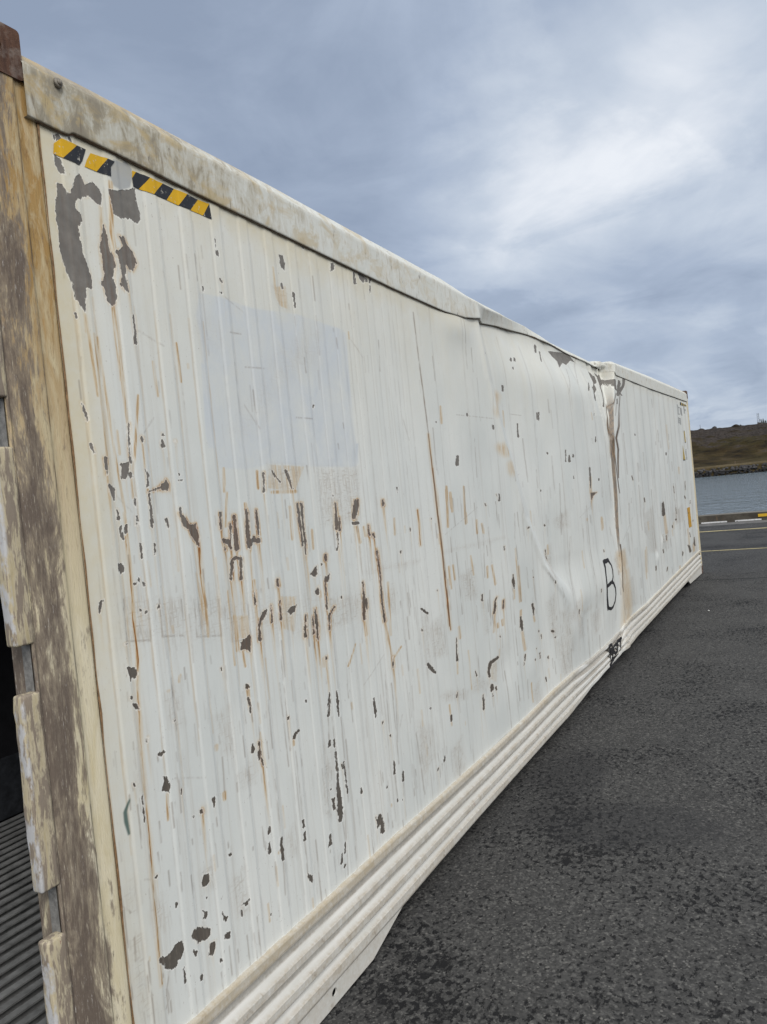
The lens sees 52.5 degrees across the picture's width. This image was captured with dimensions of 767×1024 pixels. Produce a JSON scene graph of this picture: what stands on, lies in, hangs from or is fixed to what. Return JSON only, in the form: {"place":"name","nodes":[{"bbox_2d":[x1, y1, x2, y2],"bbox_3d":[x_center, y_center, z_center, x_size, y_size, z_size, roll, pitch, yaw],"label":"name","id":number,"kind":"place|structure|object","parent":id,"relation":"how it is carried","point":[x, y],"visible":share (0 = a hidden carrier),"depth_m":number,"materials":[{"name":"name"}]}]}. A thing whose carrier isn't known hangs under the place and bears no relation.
{"place":"outdoors","nodes":[
{"label":"outdoors","id":0,"kind":"place"},
{"bbox_2d":[0,0,766,429],"label":"sky","id":1,"kind":"structure","parent":0,"point":[590,174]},
{"bbox_2d":[320,522,766,1023],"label":"asphalt yard","id":2,"kind":"structure","parent":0,"point":[604,861],"depth_m":3.46,"materials":[{"name":"grey asphalt"}]},
{"bbox_2d":[0,22,702,1023],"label":"shipping container","id":3,"kind":"object","parent":2,"relation":"on","point":[346,574],"visible":1,"depth_m":2.50,"materials":[{"name":"white metal"}]},
{"bbox_2d":[699,520,766,526],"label":"concrete strip","id":4,"kind":"object","parent":2,"relation":"on","point":[730,523],"visible":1,"depth_m":21.50,"materials":[{"name":"grey concrete"}]},
{"bbox_2d":[698,510,766,523],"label":"quay kerb","id":5,"kind":"structure","parent":4,"relation":"on","point":[733,517],"depth_m":21.94,"materials":[{"name":"concrete"}]},
{"bbox_2d":[703,527,766,531],"bbox_3d":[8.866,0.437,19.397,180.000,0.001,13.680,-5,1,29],"label":"yellow line","id":6,"kind":"object","parent":2,"relation":"on","point":[734,529],"visible":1,"depth_m":19.46,"materials":[{"name":"paint"}]},
{"bbox_2d":[690,423,766,476],"bbox_3d":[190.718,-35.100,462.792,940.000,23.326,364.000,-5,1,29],"label":"hill","id":7,"kind":"structure","parent":0,"point":[735,445],"depth_m":330.27,"materials":[{"name":"brown plant"}]},
{"bbox_2d":[695,471,766,514],"bbox_3d":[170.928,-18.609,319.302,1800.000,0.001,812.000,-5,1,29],"label":"water","id":8,"kind":"structure","parent":0,"point":[744,492],"depth_m":124.19,"materials":[{"name":"grey liquid"}]},
{"bbox_2d":[694,462,766,477],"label":"rock armour","id":9,"kind":"object","parent":8,"relation":"in","point":[745,468],"visible":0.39,"depth_m":292.15,"materials":[{"name":"grey stone"}]}
]}

